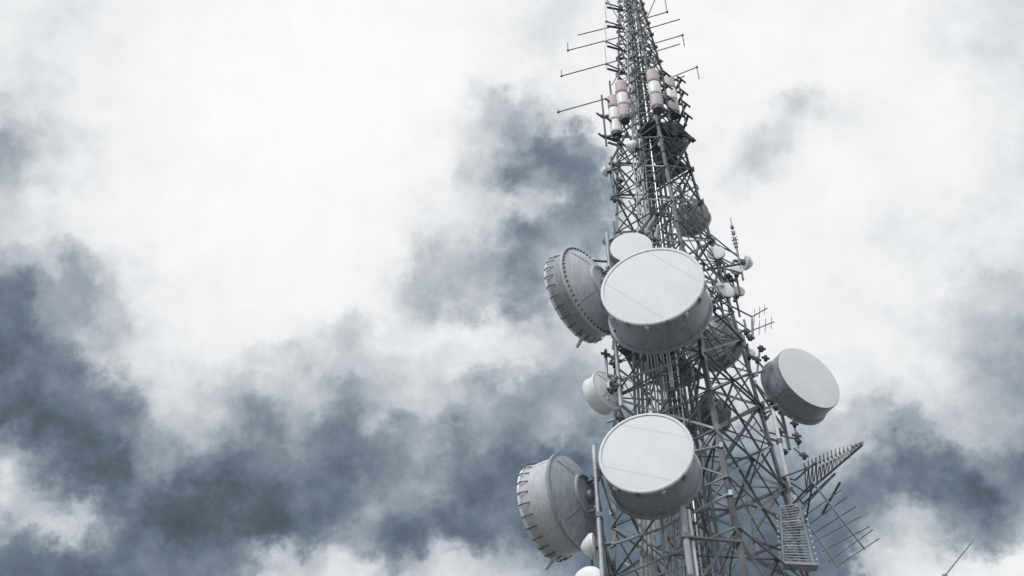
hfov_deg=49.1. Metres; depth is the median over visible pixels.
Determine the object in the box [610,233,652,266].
drum antenna
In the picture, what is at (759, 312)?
yagi antenna
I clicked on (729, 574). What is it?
jumper cable
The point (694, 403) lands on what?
jumper cable
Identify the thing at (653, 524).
feeder cable
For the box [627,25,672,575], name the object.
feeder cable
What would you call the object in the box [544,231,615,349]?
drum antenna
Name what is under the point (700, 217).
drum antenna
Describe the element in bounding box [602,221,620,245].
dish antenna
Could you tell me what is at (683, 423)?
access ladder
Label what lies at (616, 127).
cylinder antenna
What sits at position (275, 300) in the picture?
sky
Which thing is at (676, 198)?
jumper cable
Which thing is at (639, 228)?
feeder cable
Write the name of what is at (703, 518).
jumper cable
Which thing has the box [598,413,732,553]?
drum antenna
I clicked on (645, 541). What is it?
jumper cable
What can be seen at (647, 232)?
pipe frame
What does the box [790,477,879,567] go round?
grid antenna
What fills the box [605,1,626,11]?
side arm dipole
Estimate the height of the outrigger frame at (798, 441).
1.567 m
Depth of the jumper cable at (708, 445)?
30.18 m
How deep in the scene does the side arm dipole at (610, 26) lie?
43.69 m
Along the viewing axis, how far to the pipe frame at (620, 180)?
37.43 m
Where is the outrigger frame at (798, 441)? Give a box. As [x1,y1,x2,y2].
[760,417,808,460]
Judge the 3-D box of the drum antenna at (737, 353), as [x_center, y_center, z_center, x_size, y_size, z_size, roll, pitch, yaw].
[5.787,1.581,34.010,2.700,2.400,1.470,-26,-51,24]
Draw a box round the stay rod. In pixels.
[607,0,623,28]
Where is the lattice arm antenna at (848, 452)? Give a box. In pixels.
[782,441,863,504]
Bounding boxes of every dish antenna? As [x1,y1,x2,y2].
[575,560,599,575]
[580,517,611,575]
[600,156,617,186]
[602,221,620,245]
[616,135,643,167]
[707,245,724,276]
[713,242,752,280]
[714,280,733,317]
[720,265,744,316]
[721,260,742,295]
[742,340,755,357]
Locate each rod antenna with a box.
[557,99,604,112]
[560,59,623,76]
[567,36,622,51]
[578,25,616,35]
[642,0,667,19]
[644,19,679,29]
[645,34,684,46]
[646,44,679,54]
[673,66,699,78]
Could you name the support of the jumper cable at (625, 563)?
attached to the lattice tower
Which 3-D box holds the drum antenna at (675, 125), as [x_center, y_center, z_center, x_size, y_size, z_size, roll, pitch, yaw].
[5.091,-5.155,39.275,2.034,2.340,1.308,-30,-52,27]
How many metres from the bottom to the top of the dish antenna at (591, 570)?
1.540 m
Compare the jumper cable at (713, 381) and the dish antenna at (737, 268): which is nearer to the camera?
the jumper cable at (713, 381)
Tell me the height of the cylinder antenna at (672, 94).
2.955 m
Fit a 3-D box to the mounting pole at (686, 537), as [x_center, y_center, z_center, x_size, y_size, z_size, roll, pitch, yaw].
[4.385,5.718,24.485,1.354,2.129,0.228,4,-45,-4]
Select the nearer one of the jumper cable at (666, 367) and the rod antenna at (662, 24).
the jumper cable at (666, 367)
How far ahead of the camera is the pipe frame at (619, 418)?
29.65 m
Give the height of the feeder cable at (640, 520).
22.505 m
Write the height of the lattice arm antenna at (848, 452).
0.652 m
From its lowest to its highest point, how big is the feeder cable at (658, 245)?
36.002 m
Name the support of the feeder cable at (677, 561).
attached to the lattice tower
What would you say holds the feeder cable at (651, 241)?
attached to the lattice tower
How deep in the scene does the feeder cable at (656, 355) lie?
30.79 m
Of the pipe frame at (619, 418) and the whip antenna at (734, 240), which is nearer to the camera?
the pipe frame at (619, 418)
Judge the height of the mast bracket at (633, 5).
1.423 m
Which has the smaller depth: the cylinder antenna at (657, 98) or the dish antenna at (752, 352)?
the dish antenna at (752, 352)
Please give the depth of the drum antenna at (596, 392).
29.21 m
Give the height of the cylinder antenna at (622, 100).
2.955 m
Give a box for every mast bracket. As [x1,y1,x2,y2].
[628,2,642,12]
[632,54,654,66]
[634,32,648,40]
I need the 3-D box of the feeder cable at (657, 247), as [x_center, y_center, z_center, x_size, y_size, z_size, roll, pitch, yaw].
[4.453,5.111,28.729,0.478,36.005,0.183,14,-47,-14]
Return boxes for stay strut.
[592,259,606,262]
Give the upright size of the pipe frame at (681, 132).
2.751 m
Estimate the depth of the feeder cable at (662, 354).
30.96 m
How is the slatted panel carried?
attached to the lattice tower
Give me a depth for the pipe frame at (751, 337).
32.32 m
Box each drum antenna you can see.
[516,445,613,569]
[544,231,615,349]
[582,337,623,428]
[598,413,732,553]
[600,248,712,389]
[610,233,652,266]
[642,113,687,171]
[648,167,711,235]
[678,382,730,435]
[686,297,743,371]
[741,342,839,450]
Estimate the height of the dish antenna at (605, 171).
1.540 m
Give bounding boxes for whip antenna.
[711,217,741,273]
[942,539,973,575]
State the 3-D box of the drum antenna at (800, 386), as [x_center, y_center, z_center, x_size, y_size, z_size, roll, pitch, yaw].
[7.885,2.928,32.577,3.021,3.210,1.520,19,-48,-18]
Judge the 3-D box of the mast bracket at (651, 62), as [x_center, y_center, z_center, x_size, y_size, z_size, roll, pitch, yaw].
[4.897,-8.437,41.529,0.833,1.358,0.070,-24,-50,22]
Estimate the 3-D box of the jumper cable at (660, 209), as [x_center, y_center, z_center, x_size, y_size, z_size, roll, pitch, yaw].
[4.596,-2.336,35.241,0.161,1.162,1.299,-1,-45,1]
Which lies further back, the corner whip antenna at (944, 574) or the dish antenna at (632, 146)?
the dish antenna at (632, 146)
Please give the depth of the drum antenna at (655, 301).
29.03 m
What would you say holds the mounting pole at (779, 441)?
attached to the lattice tower
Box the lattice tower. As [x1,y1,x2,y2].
[610,0,810,575]
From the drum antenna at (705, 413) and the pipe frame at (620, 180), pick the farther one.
the pipe frame at (620, 180)
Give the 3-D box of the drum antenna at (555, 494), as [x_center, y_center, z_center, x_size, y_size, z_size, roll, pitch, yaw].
[1.581,5.710,26.093,1.668,3.842,3.289,-25,-50,23]
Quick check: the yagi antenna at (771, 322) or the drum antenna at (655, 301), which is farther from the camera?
the yagi antenna at (771, 322)
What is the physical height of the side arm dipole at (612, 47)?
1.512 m
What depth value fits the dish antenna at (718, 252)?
35.02 m
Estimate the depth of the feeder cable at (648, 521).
27.54 m
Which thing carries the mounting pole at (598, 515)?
attached to the lattice tower
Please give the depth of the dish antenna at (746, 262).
35.72 m
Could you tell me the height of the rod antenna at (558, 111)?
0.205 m
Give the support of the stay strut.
attached to the lattice tower
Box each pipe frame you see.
[601,344,624,423]
[608,131,627,202]
[638,211,660,245]
[669,127,695,174]
[695,233,739,314]
[741,318,769,398]
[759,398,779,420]
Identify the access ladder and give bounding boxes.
[622,0,702,575]
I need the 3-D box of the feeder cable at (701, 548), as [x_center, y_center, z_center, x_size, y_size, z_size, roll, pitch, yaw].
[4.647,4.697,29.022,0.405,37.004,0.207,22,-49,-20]
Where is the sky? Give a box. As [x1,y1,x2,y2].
[0,0,1023,575]
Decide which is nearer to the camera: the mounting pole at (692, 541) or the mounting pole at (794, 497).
the mounting pole at (692, 541)
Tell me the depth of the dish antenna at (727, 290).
33.87 m
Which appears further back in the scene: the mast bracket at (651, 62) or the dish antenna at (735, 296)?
the mast bracket at (651, 62)
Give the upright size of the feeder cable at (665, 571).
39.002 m
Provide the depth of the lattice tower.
30.74 m
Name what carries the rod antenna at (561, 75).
attached to the lattice tower
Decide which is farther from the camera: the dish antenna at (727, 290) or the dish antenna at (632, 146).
the dish antenna at (632, 146)
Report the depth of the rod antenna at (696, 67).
41.51 m
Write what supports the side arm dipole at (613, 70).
attached to the lattice tower
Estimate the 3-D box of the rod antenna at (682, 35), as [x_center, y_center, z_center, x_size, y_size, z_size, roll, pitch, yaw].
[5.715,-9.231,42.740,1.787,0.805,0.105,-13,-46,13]
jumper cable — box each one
[622,533,706,575]
[630,516,694,560]
[632,208,666,238]
[656,354,678,374]
[657,196,661,223]
[664,181,676,226]
[678,359,743,383]
[680,401,755,441]
[681,411,736,451]
[691,373,698,434]
[695,497,710,536]
[712,431,766,499]
[723,543,734,575]
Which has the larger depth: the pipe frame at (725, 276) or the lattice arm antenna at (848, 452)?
the pipe frame at (725, 276)
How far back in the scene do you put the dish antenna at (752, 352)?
32.63 m
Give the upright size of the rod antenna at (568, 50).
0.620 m
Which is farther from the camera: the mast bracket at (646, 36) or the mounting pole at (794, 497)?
the mast bracket at (646, 36)
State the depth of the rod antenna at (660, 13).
44.49 m
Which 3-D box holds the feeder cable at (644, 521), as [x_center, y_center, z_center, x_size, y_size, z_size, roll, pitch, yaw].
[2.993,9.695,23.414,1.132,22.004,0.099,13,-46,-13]
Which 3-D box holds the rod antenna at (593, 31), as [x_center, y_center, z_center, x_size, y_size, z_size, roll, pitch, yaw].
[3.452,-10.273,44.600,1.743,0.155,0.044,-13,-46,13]
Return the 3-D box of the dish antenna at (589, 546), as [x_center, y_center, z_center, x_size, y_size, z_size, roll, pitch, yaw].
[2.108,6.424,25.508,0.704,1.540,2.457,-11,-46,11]
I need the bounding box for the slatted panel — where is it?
[776,502,818,571]
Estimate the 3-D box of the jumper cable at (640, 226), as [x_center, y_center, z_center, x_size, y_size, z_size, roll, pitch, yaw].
[4.344,-2.055,35.228,1.639,1.353,0.103,30,-52,-26]
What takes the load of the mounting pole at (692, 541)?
attached to the lattice tower
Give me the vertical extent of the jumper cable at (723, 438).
1.044 m
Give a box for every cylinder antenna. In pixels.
[596,94,622,146]
[604,80,630,124]
[646,68,676,120]
[662,75,692,128]
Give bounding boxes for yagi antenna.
[732,305,767,321]
[736,317,773,331]
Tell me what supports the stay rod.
attached to the side arm dipole at (608, 7)
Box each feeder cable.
[626,33,666,575]
[627,12,679,575]
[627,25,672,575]
[627,28,669,575]
[628,26,676,575]
[630,26,683,575]
[632,351,643,575]
[635,82,694,572]
[636,360,648,575]
[637,83,699,575]
[638,68,707,575]
[638,82,694,573]
[639,84,700,575]
[639,353,652,575]
[644,361,656,575]
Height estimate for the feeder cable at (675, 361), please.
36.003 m
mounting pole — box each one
[593,468,612,575]
[678,505,740,575]
[687,509,739,575]
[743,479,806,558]
[771,407,793,506]
[791,495,804,535]
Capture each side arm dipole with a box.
[604,6,626,29]
[604,25,626,52]
[604,47,626,73]
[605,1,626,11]
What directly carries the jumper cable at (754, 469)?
attached to the lattice tower
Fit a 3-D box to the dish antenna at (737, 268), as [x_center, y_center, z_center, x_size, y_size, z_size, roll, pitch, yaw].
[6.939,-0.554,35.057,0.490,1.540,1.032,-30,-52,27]
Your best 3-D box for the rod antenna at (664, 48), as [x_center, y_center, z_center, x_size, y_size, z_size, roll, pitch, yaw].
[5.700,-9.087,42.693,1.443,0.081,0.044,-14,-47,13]
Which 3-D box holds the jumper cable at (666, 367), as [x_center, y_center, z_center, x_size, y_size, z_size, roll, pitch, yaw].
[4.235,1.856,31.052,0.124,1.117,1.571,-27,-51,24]

